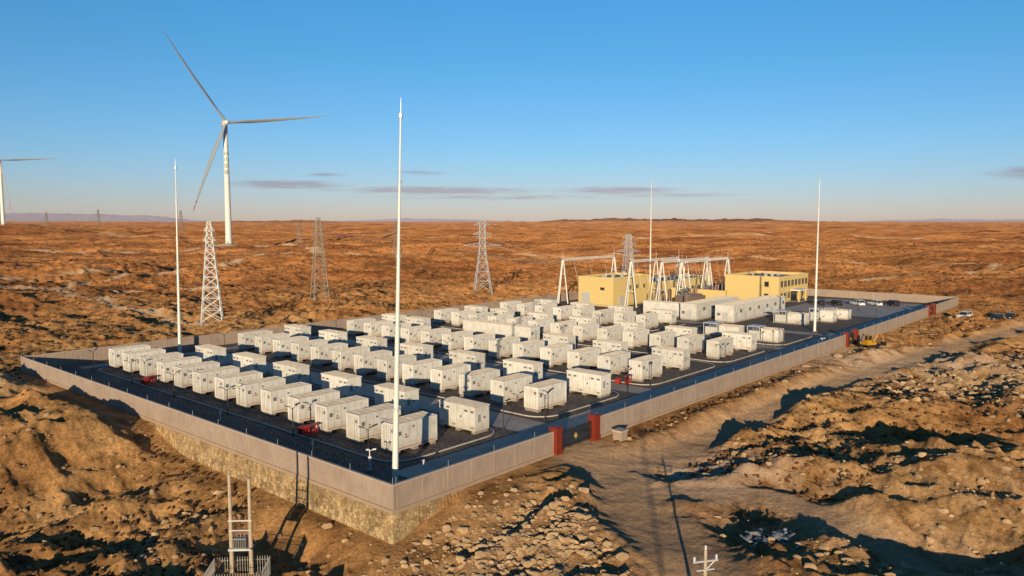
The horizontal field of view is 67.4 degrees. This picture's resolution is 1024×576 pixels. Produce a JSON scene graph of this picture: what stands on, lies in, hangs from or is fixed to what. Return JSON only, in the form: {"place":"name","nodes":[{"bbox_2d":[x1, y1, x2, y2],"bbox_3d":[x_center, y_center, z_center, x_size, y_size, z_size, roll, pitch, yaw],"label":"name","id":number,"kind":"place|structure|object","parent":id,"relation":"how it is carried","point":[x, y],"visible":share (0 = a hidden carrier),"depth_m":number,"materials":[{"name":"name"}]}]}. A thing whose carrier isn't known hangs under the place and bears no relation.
{"place":"outdoors","nodes":[
{"label":"outdoors","id":0,"kind":"place"},
{"bbox_2d":[53,290,931,481],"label":"compound gravel ground","id":1,"kind":"structure","parent":0,"point":[353,461],"depth_m":106.97,"materials":[{"name":"grey gravel"}]},
{"bbox_2d":[174,163,182,352],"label":"lightning mast","id":2,"kind":"object","parent":1,"relation":"on","point":[178,310],"visible":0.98,"depth_m":145.04,"materials":[{"name":"white metal"}]},
{"bbox_2d":[98,365,493,461],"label":"gravel bed","id":3,"kind":"object","parent":1,"relation":"on","point":[449,437],"visible":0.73,"depth_m":92.21,"materials":[{"name":"grey gravel"}]},
{"bbox_2d":[108,344,150,368],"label":"battery container","id":4,"kind":"object","parent":3,"relation":"on","point":[115,358],"visible":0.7,"depth_m":130.72,"materials":[{"name":"metal"}]},
{"bbox_2d":[122,348,165,373],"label":"battery container","id":5,"kind":"object","parent":3,"relation":"on","point":[131,356],"visible":0.64,"depth_m":126.64,"materials":[{"name":"metal"}]},
{"bbox_2d":[139,352,182,377],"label":"battery container","id":6,"kind":"object","parent":3,"relation":"on","point":[148,365],"visible":0.67,"depth_m":122.84,"materials":[{"name":"metal"}]},
{"bbox_2d":[157,356,201,383],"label":"battery container","id":7,"kind":"object","parent":3,"relation":"on","point":[163,367],"visible":0.68,"depth_m":118.83,"materials":[{"name":"metal"}]},
{"bbox_2d":[173,361,219,389],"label":"battery container","id":8,"kind":"object","parent":3,"relation":"on","point":[183,380],"visible":0.6,"depth_m":114.75,"materials":[{"name":"metal"}]},
{"bbox_2d":[195,344,228,366],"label":"inverter container","id":9,"kind":"object","parent":3,"relation":"on","point":[207,352],"visible":0.83,"depth_m":131.70,"materials":[{"name":"metal"}]},
{"bbox_2d":[192,365,239,395],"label":"battery container","id":10,"kind":"object","parent":3,"relation":"on","point":[203,381],"visible":0.77,"depth_m":110.95,"materials":[{"name":"metal"}]},
{"bbox_2d":[214,370,262,401],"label":"battery container","id":11,"kind":"object","parent":3,"relation":"on","point":[227,381],"visible":0.66,"depth_m":107.03,"materials":[{"name":"metal"}]},
{"bbox_2d":[233,352,267,375],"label":"inverter container","id":12,"kind":"object","parent":3,"relation":"on","point":[246,361],"visible":0.84,"depth_m":123.87,"materials":[{"name":"metal"}]},
{"bbox_2d":[236,376,285,408],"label":"battery container","id":13,"kind":"object","parent":3,"relation":"on","point":[248,393],"visible":0.69,"depth_m":103.05,"materials":[{"name":"metal"}]},
{"bbox_2d":[260,382,311,416],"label":"battery container","id":14,"kind":"object","parent":3,"relation":"on","point":[274,400],"visible":0.74,"depth_m":99.17,"materials":[{"name":"metal"}]},
{"bbox_2d":[272,360,310,383],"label":"inverter container","id":15,"kind":"object","parent":3,"relation":"on","point":[290,372],"visible":0.81,"depth_m":115.85,"materials":[{"name":"metal"}]},
{"bbox_2d":[287,388,339,424],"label":"battery container","id":16,"kind":"object","parent":3,"relation":"on","point":[303,410],"visible":0.66,"depth_m":95.15,"materials":[{"name":"metal"}]},
{"bbox_2d":[320,370,361,397],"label":"inverter container","id":17,"kind":"object","parent":3,"relation":"on","point":[346,384],"visible":0.84,"depth_m":107.56,"materials":[{"name":"metal"}]},
{"bbox_2d":[315,395,368,433],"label":"battery container","id":18,"kind":"object","parent":3,"relation":"on","point":[330,415],"visible":0.71,"depth_m":91.14,"materials":[{"name":"metal"}]},
{"bbox_2d":[346,403,400,443],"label":"battery container","id":19,"kind":"object","parent":3,"relation":"on","point":[367,418],"visible":0.81,"depth_m":87.22,"materials":[{"name":"metal"}]},
{"bbox_2d":[374,382,419,415],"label":"inverter container","id":20,"kind":"object","parent":3,"relation":"on","point":[408,399],"visible":0.74,"depth_m":99.56,"materials":[{"name":"metal"}]},
{"bbox_2d":[381,411,436,453],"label":"battery container","id":21,"kind":"object","parent":3,"relation":"on","point":[416,429],"visible":0.88,"depth_m":83.92,"materials":[{"name":"metal"}]},
{"bbox_2d":[438,396,489,434],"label":"inverter container","id":22,"kind":"object","parent":3,"relation":"on","point":[459,413],"visible":1,"depth_m":91.35,"materials":[{"name":"metal"}]},
{"bbox_2d":[389,105,402,483],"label":"lightning mast","id":23,"kind":"object","parent":1,"relation":"on","point":[396,408],"visible":0.98,"depth_m":72.21,"materials":[{"name":"white metal"}]},
{"bbox_2d":[233,345,618,416],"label":"gravel bed","id":24,"kind":"object","parent":1,"relation":"on","point":[575,400],"visible":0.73,"depth_m":109.58,"materials":[{"name":"grey gravel"}]},
{"bbox_2d":[238,330,272,350],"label":"battery container","id":25,"kind":"object","parent":24,"relation":"on","point":[246,341],"visible":0.69,"depth_m":148.67,"materials":[{"name":"metal"}]},
{"bbox_2d":[255,333,289,354],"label":"battery container","id":26,"kind":"object","parent":24,"relation":"on","point":[263,344],"visible":0.69,"depth_m":144.91,"materials":[{"name":"metal"}]},
{"bbox_2d":[273,336,308,357],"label":"battery container","id":27,"kind":"object","parent":24,"relation":"on","point":[281,347],"visible":0.66,"depth_m":140.87,"materials":[{"name":"metal"}]},
{"bbox_2d":[284,324,310,339],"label":"inverter container","id":28,"kind":"object","parent":24,"relation":"on","point":[292,330],"visible":0.66,"depth_m":158.57,"materials":[{"name":"metal"}]},
{"bbox_2d":[291,339,327,361],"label":"battery container","id":29,"kind":"object","parent":24,"relation":"on","point":[300,351],"visible":0.8,"depth_m":137.10,"materials":[{"name":"metal"}]},
{"bbox_2d":[311,342,347,366],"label":"battery container","id":30,"kind":"object","parent":24,"relation":"on","point":[321,354],"visible":0.69,"depth_m":133.03,"materials":[{"name":"metal"}]},
{"bbox_2d":[318,329,347,343],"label":"inverter container","id":31,"kind":"object","parent":24,"relation":"on","point":[332,336],"visible":0.66,"depth_m":150.56,"materials":[{"name":"metal"}]},
{"bbox_2d":[332,346,369,370],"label":"battery container","id":32,"kind":"object","parent":24,"relation":"on","point":[343,358],"visible":0.79,"depth_m":129.09,"materials":[{"name":"metal"}]},
{"bbox_2d":[356,335,387,351],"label":"inverter container","id":33,"kind":"object","parent":24,"relation":"on","point":[373,343],"visible":0.68,"depth_m":142.25,"materials":[{"name":"metal"}]},
{"bbox_2d":[354,350,391,375],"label":"battery container","id":34,"kind":"object","parent":24,"relation":"on","point":[365,363],"visible":0.77,"depth_m":125.17,"materials":[{"name":"metal"}]},
{"bbox_2d":[377,354,415,380],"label":"battery container","id":35,"kind":"object","parent":24,"relation":"on","point":[385,368],"visible":0.61,"depth_m":120.90,"materials":[{"name":"metal"}]},
{"bbox_2d":[400,342,433,360],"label":"inverter container","id":36,"kind":"object","parent":24,"relation":"on","point":[420,351],"visible":0.69,"depth_m":134.23,"materials":[{"name":"metal"}]},
{"bbox_2d":[402,358,441,386],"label":"battery container","id":37,"kind":"object","parent":24,"relation":"on","point":[414,373],"visible":0.83,"depth_m":117.15,"materials":[{"name":"metal"}]},
{"bbox_2d":[430,363,470,391],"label":"battery container","id":38,"kind":"object","parent":24,"relation":"on","point":[443,378],"visible":0.87,"depth_m":113.30,"materials":[{"name":"metal"}]},
{"bbox_2d":[448,349,485,370],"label":"inverter container","id":39,"kind":"object","parent":24,"relation":"on","point":[476,360],"visible":0.69,"depth_m":126.17,"materials":[{"name":"metal"}]},
{"bbox_2d":[459,368,499,398],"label":"battery container","id":40,"kind":"object","parent":24,"relation":"on","point":[473,383],"visible":0.86,"depth_m":109.33,"materials":[{"name":"metal"}]},
{"bbox_2d":[490,373,531,404],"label":"battery container","id":41,"kind":"object","parent":24,"relation":"on","point":[503,389],"visible":0.88,"depth_m":105.47,"materials":[{"name":"metal"}]},
{"bbox_2d":[502,358,543,382],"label":"inverter container","id":42,"kind":"object","parent":24,"relation":"on","point":[534,369],"visible":0.71,"depth_m":118.28,"materials":[{"name":"metal"}]},
{"bbox_2d":[524,378,566,412],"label":"battery container","id":43,"kind":"object","parent":24,"relation":"on","point":[534,398],"visible":0.97,"depth_m":101.56,"materials":[{"name":"metal"}]},
{"bbox_2d":[566,368,611,397],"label":"inverter container","id":44,"kind":"object","parent":24,"relation":"on","point":[588,382],"visible":1,"depth_m":109.99,"materials":[{"name":"metal"}]},
{"bbox_2d":[347,326,714,384],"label":"gravel bed","id":45,"kind":"object","parent":1,"relation":"on","point":[670,374],"visible":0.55,"depth_m":130.43,"materials":[{"name":"grey gravel"}]},
{"bbox_2d":[347,318,375,335],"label":"battery container","id":46,"kind":"object","parent":45,"relation":"on","point":[355,327],"visible":0.71,"depth_m":168.04,"materials":[{"name":"metal"}]},
{"bbox_2d":[364,320,392,336],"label":"battery container","id":47,"kind":"object","parent":45,"relation":"on","point":[373,328],"visible":0.7,"depth_m":164.22,"materials":[{"name":"metal"}]},
{"bbox_2d":[401,325,430,342],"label":"battery container","id":48,"kind":"object","parent":45,"relation":"on","point":[411,334],"visible":0.79,"depth_m":156.14,"materials":[{"name":"metal"}]},
{"bbox_2d":[421,327,450,346],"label":"battery container","id":49,"kind":"object","parent":45,"relation":"on","point":[429,335],"visible":0.78,"depth_m":152.26,"materials":[{"name":"metal"}]},
{"bbox_2d":[442,330,472,350],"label":"battery container","id":50,"kind":"object","parent":45,"relation":"on","point":[451,341],"visible":0.77,"depth_m":148.19,"materials":[{"name":"metal"}]},
{"bbox_2d":[464,333,494,352],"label":"battery container","id":51,"kind":"object","parent":45,"relation":"on","point":[478,343],"visible":0.83,"depth_m":144.53,"materials":[{"name":"metal"}]},
{"bbox_2d":[463,318,540,341],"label":"switchgear container","id":52,"kind":"object","parent":45,"relation":"on","point":[523,332],"visible":0.96,"depth_m":162.67,"materials":[{"name":"metal"}]},
{"bbox_2d":[489,336,519,358],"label":"battery container","id":53,"kind":"object","parent":45,"relation":"on","point":[500,347],"visible":0.89,"depth_m":140.43,"materials":[{"name":"metal"}]},
{"bbox_2d":[513,339,544,360],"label":"battery container","id":54,"kind":"object","parent":45,"relation":"on","point":[528,350],"visible":0.83,"depth_m":136.57,"materials":[{"name":"metal"}]},
{"bbox_2d":[540,343,572,366],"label":"battery container","id":55,"kind":"object","parent":45,"relation":"on","point":[552,355],"visible":0.88,"depth_m":132.48,"materials":[{"name":"metal"}]},
{"bbox_2d":[543,332,575,349],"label":"inverter container","id":56,"kind":"object","parent":45,"relation":"on","point":[550,338],"visible":0.57,"depth_m":146.29,"materials":[{"name":"metal"}]},
{"bbox_2d":[567,347,599,369],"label":"battery container","id":57,"kind":"object","parent":45,"relation":"on","point":[584,358],"visible":0.91,"depth_m":128.49,"materials":[{"name":"metal"}]},
{"bbox_2d":[592,339,628,353],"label":"inverter container","id":58,"kind":"object","parent":45,"relation":"on","point":[605,345],"visible":0.63,"depth_m":138.42,"materials":[{"name":"metal"}]},
{"bbox_2d":[597,350,629,376],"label":"battery container","id":59,"kind":"object","parent":45,"relation":"on","point":[615,362],"visible":0.91,"depth_m":124.50,"materials":[{"name":"metal"}]},
{"bbox_2d":[629,355,661,381],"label":"battery container","id":60,"kind":"object","parent":45,"relation":"on","point":[640,371],"visible":0.98,"depth_m":120.46,"materials":[{"name":"metal"}]},
{"bbox_2d":[651,346,690,369],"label":"inverter container","id":61,"kind":"object","parent":45,"relation":"on","point":[676,357],"visible":0.85,"depth_m":129.96,"materials":[{"name":"metal"}]},
{"bbox_2d":[431,321,764,361],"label":"gravel bed","id":62,"kind":"object","parent":1,"relation":"on","point":[734,356],"visible":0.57,"depth_m":147.47,"materials":[{"name":"grey gravel"}]},
{"bbox_2d":[550,320,576,334],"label":"battery container","id":63,"kind":"object","parent":62,"relation":"on","point":[555,327],"visible":0.79,"depth_m":164.20,"materials":[{"name":"metal"}]},
{"bbox_2d":[573,323,598,341],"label":"battery container","id":64,"kind":"object","parent":62,"relation":"on","point":[585,331],"visible":0.94,"depth_m":159.85,"materials":[{"name":"metal"}]},
{"bbox_2d":[597,325,623,340],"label":"battery container","id":65,"kind":"object","parent":62,"relation":"on","point":[613,332],"visible":0.84,"depth_m":155.90,"materials":[{"name":"metal"}]},
{"bbox_2d":[622,328,648,348],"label":"battery container","id":66,"kind":"object","parent":62,"relation":"on","point":[637,337],"visible":0.91,"depth_m":151.96,"materials":[{"name":"metal"}]},
{"bbox_2d":[649,331,676,350],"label":"battery container","id":67,"kind":"object","parent":62,"relation":"on","point":[665,338],"visible":0.89,"depth_m":148.13,"materials":[{"name":"metal"}]},
{"bbox_2d":[677,333,703,353],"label":"battery container","id":68,"kind":"object","parent":62,"relation":"on","point":[693,342],"visible":0.89,"depth_m":144.21,"materials":[{"name":"metal"}]},
{"bbox_2d":[706,336,733,358],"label":"battery container","id":69,"kind":"object","parent":62,"relation":"on","point":[715,348],"visible":0.98,"depth_m":140.06,"materials":[{"name":"metal"}]},
{"bbox_2d":[722,331,756,351],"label":"inverter container","id":70,"kind":"object","parent":62,"relation":"on","point":[745,341],"visible":0.8,"depth_m":148.01,"materials":[{"name":"metal"}]},
{"bbox_2d":[624,257,682,307],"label":"substation gantry","id":71,"kind":"object","parent":1,"relation":"on","point":[628,280],"visible":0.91,"depth_m":230.18,"materials":[{"name":"silver metal"}]},
{"bbox_2d":[643,300,679,317],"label":"switchgear container","id":72,"kind":"object","parent":1,"relation":"on","point":[653,304],"visible":0.65,"depth_m":203.54,"materials":[{"name":"metal"}]},
{"bbox_2d":[649,274,710,300],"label":"building","id":73,"kind":"structure","parent":1,"relation":"on","point":[669,285],"depth_m":249.67,"materials":[{"name":"yellow paint"}]},
{"bbox_2d":[655,256,712,300],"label":"substation gantry","id":74,"kind":"object","parent":1,"relation":"on","point":[661,265],"visible":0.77,"depth_m":236.80,"materials":[{"name":"silver metal"}]},
{"bbox_2d":[671,287,726,301],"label":"firewall","id":75,"kind":"object","parent":1,"relation":"on","point":[711,293],"visible":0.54,"depth_m":229.31,"materials":[{"name":"yellow paint"}]},
{"bbox_2d":[676,257,730,294],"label":"substation gantry","id":76,"kind":"object","parent":1,"relation":"on","point":[700,260],"visible":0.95,"depth_m":242.85,"materials":[{"name":"silver metal"}]},
{"bbox_2d":[680,296,738,320],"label":"switchgear container","id":77,"kind":"object","parent":1,"relation":"on","point":[698,310],"visible":0.75,"depth_m":195.99,"materials":[{"name":"metal"}]},
{"bbox_2d":[715,295,785,322],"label":"switchgear container","id":78,"kind":"object","parent":1,"relation":"on","point":[744,309],"visible":0.98,"depth_m":196.13,"materials":[{"name":"metal"}]},
{"bbox_2d":[695,325,811,344],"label":"gravel bed","id":79,"kind":"object","parent":1,"relation":"on","point":[789,338],"visible":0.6,"depth_m":166.67,"materials":[{"name":"grey gravel"}]},
{"bbox_2d":[702,321,743,335],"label":"auxiliary transformer","id":80,"kind":"object","parent":79,"relation":"on","point":[713,330],"visible":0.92,"depth_m":167.74,"materials":[{"name":"metal"}]},
{"bbox_2d":[747,324,783,342],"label":"auxiliary transformer","id":81,"kind":"object","parent":79,"relation":"on","point":[764,334],"visible":0.76,"depth_m":159.24,"materials":[{"name":"metal"}]},
{"bbox_2d":[773,309,809,324],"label":"auxiliary transformer","id":82,"kind":"object","parent":1,"relation":"on","point":[799,318],"visible":1,"depth_m":187.46,"materials":[{"name":"metal"}]},
{"bbox_2d":[809,307,836,322],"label":"auxiliary transformer","id":83,"kind":"object","parent":1,"relation":"on","point":[826,315],"visible":0.77,"depth_m":191.21,"materials":[{"name":"metal"}]},
{"bbox_2d":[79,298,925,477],"bbox_3d":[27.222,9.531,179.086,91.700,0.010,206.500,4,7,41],"label":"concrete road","id":84,"kind":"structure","parent":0,"point":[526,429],"depth_m":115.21,"materials":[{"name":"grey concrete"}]},
{"bbox_2d":[0,213,1023,575],"bbox_3d":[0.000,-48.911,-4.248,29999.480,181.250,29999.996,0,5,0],"label":"desert ground","id":85,"kind":"structure","parent":0,"point":[650,507],"depth_m":97.17,"materials":[{"name":"soil"}]},
{"bbox_2d":[0,158,54,224],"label":"wind turbine","id":86,"kind":"object","parent":85,"relation":"on","point":[2,200],"visible":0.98,"depth_m":1488.43,"materials":[{"name":"white paint"}]},
{"bbox_2d":[20,353,395,514],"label":"perimeter wall","id":87,"kind":"structure","parent":85,"relation":"on","point":[376,493],"depth_m":83.25,"materials":[{"name":"concrete"}]},
{"bbox_2d":[199,221,223,325],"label":"white lattice tower","id":88,"kind":"structure","parent":85,"relation":"on","point":[206,229],"depth_m":191.12,"materials":[{"name":"metal"}]},
{"bbox_2d":[203,555,270,575],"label":"steel fence","id":89,"kind":"object","parent":85,"relation":"on","point":[266,570],"visible":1,"depth_m":62.92,"materials":[{"name":"grey metal"}]},
{"bbox_2d":[227,473,253,573],"bbox_3d":[-22.098,19.322,62.465,1.916,8.602,1.080,0,5,-3],"label":"utility pole","id":90,"kind":"object","parent":85,"relation":"on","point":[240,542],"visible":0.99,"depth_m":62.33,"materials":[{"name":"concrete"}]},
{"bbox_2d":[163,30,322,245],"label":"wind turbine","id":91,"kind":"object","parent":85,"relation":"on","point":[227,199],"visible":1,"depth_m":790.07,"materials":[{"name":"white paint"}]},
{"bbox_2d":[23,292,577,366],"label":"perimeter wall","id":92,"kind":"structure","parent":85,"relation":"on","point":[75,356],"depth_m":154.17,"materials":[{"name":"concrete"}]},
{"bbox_2d":[144,419,467,544],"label":"stone retaining wall","id":93,"kind":"structure","parent":85,"relation":"on","point":[346,511],"depth_m":74.26,"materials":[{"name":"beige stone"}]},
{"bbox_2d":[310,218,329,299],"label":"power pylon","id":94,"kind":"object","parent":85,"relation":"on","point":[321,249],"visible":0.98,"depth_m":244.43,"materials":[{"name":"grey metal"}]},
{"bbox_2d":[394,431,553,513],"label":"perimeter wall","id":95,"kind":"structure","parent":85,"relation":"on","point":[415,491],"depth_m":73.45,"materials":[{"name":"concrete"}]},
{"bbox_2d":[463,221,501,293],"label":"power pylon","id":96,"kind":"object","parent":85,"relation":"on","point":[484,253],"visible":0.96,"depth_m":282.22,"materials":[{"name":"metal"}]},
{"bbox_2d":[0,315,1023,575],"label":"rubble rocks","id":97,"kind":"object","parent":85,"relation":"on","point":[554,537],"visible":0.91,"depth_m":65.66,"materials":[{"name":"brown stone"}]},
{"bbox_2d":[0,237,1023,575],"bbox_3d":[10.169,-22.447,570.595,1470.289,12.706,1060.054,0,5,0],"label":"desert scrub","id":98,"kind":"object","parent":85,"relation":"on","point":[192,471],"visible":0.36,"depth_m":101.38,"materials":[{"name":"brown plant"}]},
{"bbox_2d":[548,425,563,455],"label":"gate pillar","id":99,"kind":"structure","parent":85,"relation":"on","point":[557,431],"depth_m":83.12,"materials":[{"name":"red stone"}]},
{"bbox_2d":[562,421,591,447],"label":"sliding gate","id":100,"kind":"structure","parent":99,"relation":"attached to","point":[575,436],"depth_m":86.44,"materials":[{"name":"black metal"}]},
{"bbox_2d":[600,333,845,437],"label":"perimeter wall","id":101,"kind":"structure","parent":85,"relation":"on","point":[641,412],"depth_m":110.04,"materials":[{"name":"concrete"}]},
{"bbox_2d":[740,525,801,547],"bbox_3d":[21.179,19.973,61.921,4.731,1.239,4.249,-2,5,-23],"label":"debris pile","id":102,"kind":"object","parent":85,"relation":"on","point":[778,536],"visible":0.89,"depth_m":62.33,"materials":[{"name":"grey stone"}]},
{"bbox_2d":[711,282,955,303],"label":"perimeter wall","id":103,"kind":"structure","parent":85,"relation":"on","point":[880,296],"depth_m":245.62,"materials":[{"name":"concrete"}]},
{"bbox_2d":[858,307,928,341],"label":"perimeter wall","id":104,"kind":"structure","parent":85,"relation":"on","point":[892,324],"depth_m":179.56,"materials":[{"name":"concrete"}]},
{"bbox_2d":[0,0,1023,221],"label":"sky","id":105,"kind":"structure","parent":0,"point":[512,110],"materials":[{"name":"blue"}]},
{"bbox_2d":[515,313,685,330],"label":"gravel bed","id":106,"kind":"object","parent":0,"point":[661,326],"visible":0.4,"depth_m":186.06,"materials":[{"name":"grey gravel"}]},
{"bbox_2d":[649,308,676,323],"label":"inverter container","id":107,"kind":"object","parent":106,"relation":"on","point":[667,316],"visible":0.88,"depth_m":187.20,"materials":[{"name":"metal"}]},
{"bbox_2d":[578,272,649,306],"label":"walls","id":108,"kind":"structure","parent":0,"point":[615,287],"depth_m":228.25,"materials":[{"name":"yellow paint"}]},
{"bbox_2d":[725,271,807,301],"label":"walls","id":109,"kind":"structure","parent":0,"point":[741,285],"depth_m":240.84,"materials":[{"name":"yellow paint"}]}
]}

